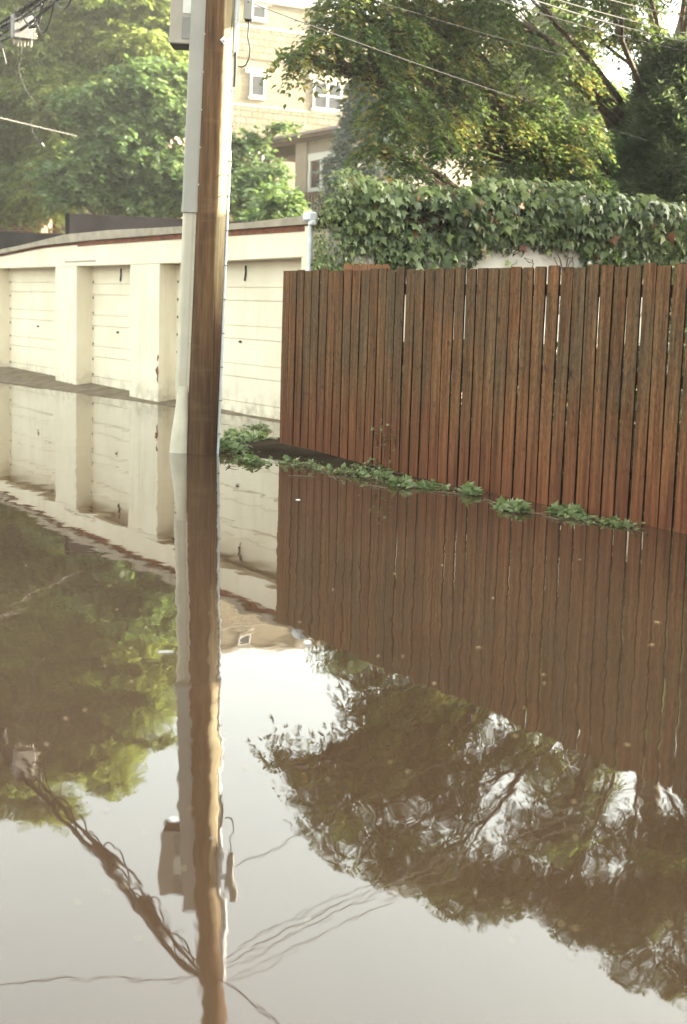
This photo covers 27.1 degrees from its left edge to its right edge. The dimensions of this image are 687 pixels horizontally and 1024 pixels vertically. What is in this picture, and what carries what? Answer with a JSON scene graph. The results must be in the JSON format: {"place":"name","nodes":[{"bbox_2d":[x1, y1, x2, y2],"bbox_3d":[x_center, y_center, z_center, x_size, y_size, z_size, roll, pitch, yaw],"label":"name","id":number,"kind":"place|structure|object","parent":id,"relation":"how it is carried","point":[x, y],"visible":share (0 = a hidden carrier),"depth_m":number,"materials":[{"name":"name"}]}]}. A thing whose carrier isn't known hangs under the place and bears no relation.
{"place":"outdoors","nodes":[
{"label":"outdoors","id":0,"kind":"place"},
{"bbox_2d":[0,117,87,138],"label":"service wire","id":1,"kind":"object","parent":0,"point":[42,127],"visible":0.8,"depth_m":32.34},
{"bbox_2d":[0,367,680,525],"bbox_3d":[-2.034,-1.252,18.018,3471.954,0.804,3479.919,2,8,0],"label":"ground","id":2,"kind":"structure","parent":0,"point":[275,449],"depth_m":18.50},
{"bbox_2d":[0,217,52,232],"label":"brick shed","id":3,"kind":"structure","parent":2,"relation":"on","point":[29,230],"depth_m":43.27,"materials":[{"name":"brown brick"}]},
{"bbox_2d":[0,0,188,233],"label":"locust tree","id":4,"kind":"object","parent":2,"relation":"on","point":[78,43],"visible":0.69,"depth_m":41.62,"materials":[{"name":"green plant"}]},
{"bbox_2d":[23,49,187,218],"bbox_3d":[-5.630,-8.058,37.825,5.493,8.314,3.845,2,8,0],"label":"leafy tree","id":5,"kind":"object","parent":2,"relation":"on","point":[129,121],"visible":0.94,"depth_m":36.91,"materials":[{"name":"green plant"}]},
{"bbox_2d":[76,137,184,218],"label":"brick building","id":6,"kind":"structure","parent":2,"relation":"on","point":[179,142],"depth_m":53.02,"materials":[{"name":"beige brick"}]},
{"bbox_2d":[169,0,253,454],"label":"utility pole","id":7,"kind":"object","parent":2,"relation":"on","point":[204,33],"visible":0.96,"depth_m":13.77,"materials":[{"name":"brown wood"}]},
{"bbox_2d":[0,0,82,145],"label":"cable bundle","id":8,"kind":"object","parent":7,"relation":"attached to","point":[22,25],"visible":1,"depth_m":18.80,"materials":[{"name":"grey metal"}]},
{"bbox_2d":[248,1,648,141],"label":"service wire","id":9,"kind":"object","parent":7,"relation":"attached to","point":[438,71],"visible":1,"depth_m":16.08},
{"bbox_2d":[499,0,686,51],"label":"overhead wire","id":10,"kind":"object","parent":7,"relation":"attached to","point":[589,27],"visible":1,"depth_m":17.23,"materials":[{"name":"grey metal"}]},
{"bbox_2d":[533,0,686,42],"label":"overhead wire","id":11,"kind":"object","parent":7,"relation":"attached to","point":[608,22],"visible":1,"depth_m":17.54,"materials":[{"name":"grey metal"}]},
{"bbox_2d":[558,0,686,33],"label":"overhead wire","id":12,"kind":"object","parent":7,"relation":"attached to","point":[621,18],"visible":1,"depth_m":17.64,"materials":[{"name":"grey metal"}]},
{"bbox_2d":[610,0,686,17],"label":"overhead wire","id":13,"kind":"object","parent":7,"relation":"attached to","point":[648,9],"visible":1,"depth_m":18.04,"materials":[{"name":"grey metal"}]},
{"bbox_2d":[183,121,304,220],"bbox_3d":[-2.452,-6.289,33.920,2.964,6.068,2.969,2,8,0],"label":"leafy tree","id":14,"kind":"object","parent":2,"relation":"on","point":[244,176],"visible":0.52,"depth_m":33.66,"materials":[{"name":"green plant"}]},
{"bbox_2d":[235,209,312,221],"bbox_3d":[-1.653,-4.782,30.583,3.111,3.687,2.918,2,8,0],"label":"shrub","id":15,"kind":"object","parent":2,"relation":"on","point":[242,219],"visible":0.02,"depth_m":30.07,"materials":[{"name":"green plant"}]},
{"bbox_2d":[241,183,312,221],"bbox_3d":[-1.234,-4.743,29.406,2.409,3.970,2.685,6,9,26],"label":"shrub","id":16,"kind":"object","parent":2,"relation":"on","point":[270,201],"visible":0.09,"depth_m":28.55,"materials":[{"name":"green plant"}]},
{"bbox_2d":[0,196,663,419],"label":"garage row","id":17,"kind":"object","parent":2,"relation":"on","point":[88,298],"visible":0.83,"depth_m":21.43,"materials":[{"name":"paint"}]},
{"bbox_2d":[10,267,55,375],"bbox_3d":[-5.594,-3.434,26.247,0.088,2.200,3.360,-3,9,-31],"label":"garage door","id":18,"kind":"structure","parent":17,"relation":"in","point":[33,290],"depth_m":26.47,"materials":[{"name":"paint"}]},
{"bbox_2d":[92,265,129,389],"bbox_3d":[-3.611,-2.908,22.954,0.088,2.200,2.280,-3,9,-31],"label":"garage door","id":19,"kind":"structure","parent":17,"relation":"in","point":[111,284],"depth_m":23.19,"materials":[{"name":"paint"}]},
{"bbox_2d":[176,258,301,419],"bbox_3d":[-1.371,-2.314,19.237,0.088,2.200,4.200,-3,9,-31],"label":"garage door","id":20,"kind":"structure","parent":17,"relation":"in","point":[251,373],"depth_m":18.91,"materials":[{"name":"paint"}]},
{"bbox_2d":[303,166,686,421],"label":"ivy","id":21,"kind":"object","parent":17,"relation":"attached to","point":[620,232],"visible":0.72,"depth_m":17.96,"materials":[{"name":"green plant"}]},
{"bbox_2d":[310,75,414,215],"bbox_3d":[0.390,-6.639,32.434,4.406,7.345,4.284,8,10,36],"label":"spruce tree","id":22,"kind":"object","parent":2,"relation":"on","point":[342,151],"visible":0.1,"depth_m":31.80,"materials":[{"name":"green plant"}]},
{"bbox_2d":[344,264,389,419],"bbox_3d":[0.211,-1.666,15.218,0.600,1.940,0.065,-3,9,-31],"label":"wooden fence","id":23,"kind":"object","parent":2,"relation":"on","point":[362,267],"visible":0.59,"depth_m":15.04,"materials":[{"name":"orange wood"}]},
{"bbox_2d":[263,125,487,214],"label":"porch house","id":24,"kind":"structure","parent":2,"relation":"on","point":[304,151],"depth_m":37.26,"materials":[{"name":"grey paint"}]},
{"bbox_2d":[307,150,338,191],"bbox_3d":[-0.530,-8.747,36.663,0.056,0.970,1.540,-3,9,-31],"label":"window","id":25,"kind":"structure","parent":24,"relation":"in","point":[312,187],"depth_m":36.99,"materials":[{"name":"white glass"}]},
{"bbox_2d":[229,0,536,220],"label":"apartment building","id":26,"kind":"structure","parent":2,"relation":"on","point":[253,102],"depth_m":69.89,"materials":[{"name":"stone"}]},
{"bbox_2d":[249,151,263,169],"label":"window","id":27,"kind":"structure","parent":26,"relation":"in","point":[261,157],"depth_m":70.09,"materials":[{"name":"white glass"}]},
{"bbox_2d":[250,74,265,97],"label":"window","id":28,"kind":"structure","parent":26,"relation":"in","point":[256,91],"depth_m":69.49,"materials":[{"name":"white glass"}]},
{"bbox_2d":[253,5,266,19],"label":"window","id":29,"kind":"structure","parent":26,"relation":"in","point":[258,12],"depth_m":69.03,"materials":[{"name":"white glass"}]},
{"bbox_2d":[313,80,341,110],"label":"window","id":30,"kind":"structure","parent":26,"relation":"in","point":[325,101],"depth_m":71.50,"materials":[{"name":"white glass"}]},
{"bbox_2d":[364,417,403,473],"bbox_3d":[0.422,-0.640,12.982,0.310,0.596,0.773,-1,8,-17],"label":"weed clump","id":31,"kind":"object","parent":2,"relation":"on","point":[382,466],"visible":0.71,"depth_m":13.00,"materials":[{"name":"green plant"}]},
{"bbox_2d":[259,0,686,213],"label":"elm tree","id":32,"kind":"object","parent":2,"relation":"on","point":[525,144],"visible":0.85,"depth_m":18.98,"materials":[{"name":"green plant"}]},
{"bbox_2d":[280,263,686,533],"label":"wooden fence","id":33,"kind":"object","parent":2,"relation":"on","point":[343,361],"visible":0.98,"depth_m":11.46,"materials":[{"name":"brown wood"}]},
{"bbox_2d":[427,0,628,208],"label":"maple tree","id":34,"kind":"object","parent":2,"relation":"on","point":[596,113],"visible":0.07,"depth_m":43.89,"materials":[{"name":"green plant"}]},
{"bbox_2d":[586,28,686,369],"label":"juniper tree","id":35,"kind":"object","parent":2,"relation":"on","point":[656,116],"visible":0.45,"depth_m":21.39,"materials":[{"name":"green plant"}]},
{"bbox_2d":[0,382,686,1023],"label":"water","id":36,"kind":"structure","parent":0,"point":[442,632],"depth_m":4.83,"materials":[{"name":"brown liquid"}]},
{"bbox_2d":[219,438,260,453],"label":"weed clump","id":37,"kind":"object","parent":36,"relation":"on","point":[231,447],"visible":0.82,"depth_m":14.25,"materials":[{"name":"green plant"}]},
{"bbox_2d":[222,427,277,441],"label":"weed clump","id":38,"kind":"object","parent":36,"relation":"on","point":[238,435],"visible":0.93,"depth_m":15.47,"materials":[{"name":"green plant"}]},
{"bbox_2d":[236,453,270,464],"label":"weed clump","id":39,"kind":"object","parent":36,"relation":"on","point":[252,458],"visible":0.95,"depth_m":13.39,"materials":[{"name":"green plant"}]},
{"bbox_2d":[241,420,272,430],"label":"weed clump","id":40,"kind":"object","parent":36,"relation":"on","point":[259,425],"visible":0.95,"depth_m":17.04,"materials":[{"name":"green plant"}]},
{"bbox_2d":[288,475,314,476],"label":"twig","id":41,"kind":"object","parent":36,"relation":"on","point":[303,476],"visible":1,"depth_m":12.43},
{"bbox_2d":[269,455,336,472],"bbox_3d":[-0.294,-0.449,13.248,0.439,0.111,1.248,-3,9,-28],"label":"weed clump","id":42,"kind":"object","parent":36,"relation":"on","point":[311,463],"visible":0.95,"depth_m":13.23,"materials":[{"name":"green plant"}]},
{"bbox_2d":[331,462,397,480],"bbox_3d":[0.188,-0.372,12.651,0.499,0.145,1.109,-3,9,-30],"label":"weed clump","id":43,"kind":"object","parent":36,"relation":"on","point":[379,475],"visible":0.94,"depth_m":12.60,"materials":[{"name":"green plant"}]},
{"bbox_2d":[366,485,389,487],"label":"twig","id":44,"kind":"object","parent":36,"relation":"on","point":[378,486],"visible":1,"depth_m":11.84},
{"bbox_2d":[385,473,422,488],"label":"weed clump","id":45,"kind":"object","parent":36,"relation":"on","point":[406,482],"visible":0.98,"depth_m":11.96,"materials":[{"name":"green plant"}]},
{"bbox_2d":[413,479,460,491],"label":"weed clump","id":46,"kind":"object","parent":36,"relation":"on","point":[426,484],"visible":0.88,"depth_m":11.90,"materials":[{"name":"green plant"}]},
{"bbox_2d":[432,491,457,493],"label":"twig","id":47,"kind":"object","parent":36,"relation":"on","point":[445,492],"visible":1,"depth_m":11.58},
{"bbox_2d":[459,480,485,495],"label":"weed clump","id":48,"kind":"object","parent":36,"relation":"on","point":[468,488],"visible":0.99,"depth_m":11.55,"materials":[{"name":"green plant"}]},
{"bbox_2d":[487,495,533,512],"bbox_3d":[1.272,-0.042,10.736,0.276,0.140,0.496,-1,8,-15],"label":"weed clump","id":49,"kind":"object","parent":36,"relation":"on","point":[511,506],"visible":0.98,"depth_m":10.69,"materials":[{"name":"green plant"}]},
{"bbox_2d":[528,511,546,514],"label":"twig","id":50,"kind":"object","parent":36,"relation":"on","point":[538,513],"visible":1,"depth_m":10.54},
{"bbox_2d":[542,501,590,518],"bbox_3d":[1.681,-0.019,10.571,0.275,0.133,0.611,-4,10,-36],"label":"weed clump","id":51,"kind":"object","parent":36,"relation":"on","point":[562,509],"visible":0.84,"depth_m":10.53,"materials":[{"name":"green plant"}]},
{"bbox_2d":[564,510,647,533],"bbox_3d":[1.931,0.074,10.125,0.340,0.082,0.899,-4,10,-33],"label":"weed clump","id":52,"kind":"object","parent":36,"relation":"on","point":[616,523],"visible":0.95,"depth_m":10.15,"materials":[{"name":"green plant"}]},
{"bbox_2d":[278,0,680,93],"label":"sky","id":53,"kind":"structure","parent":0,"point":[620,76],"materials":[{"name":"white"}]},
{"bbox_2d":[375,0,686,85],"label":"service wire","id":54,"kind":"object","parent":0,"point":[523,44],"visible":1,"depth_m":16.88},
{"bbox_2d":[543,516,564,520],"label":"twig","id":55,"kind":"object","parent":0,"point":[554,518],"visible":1,"depth_m":10.29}
]}

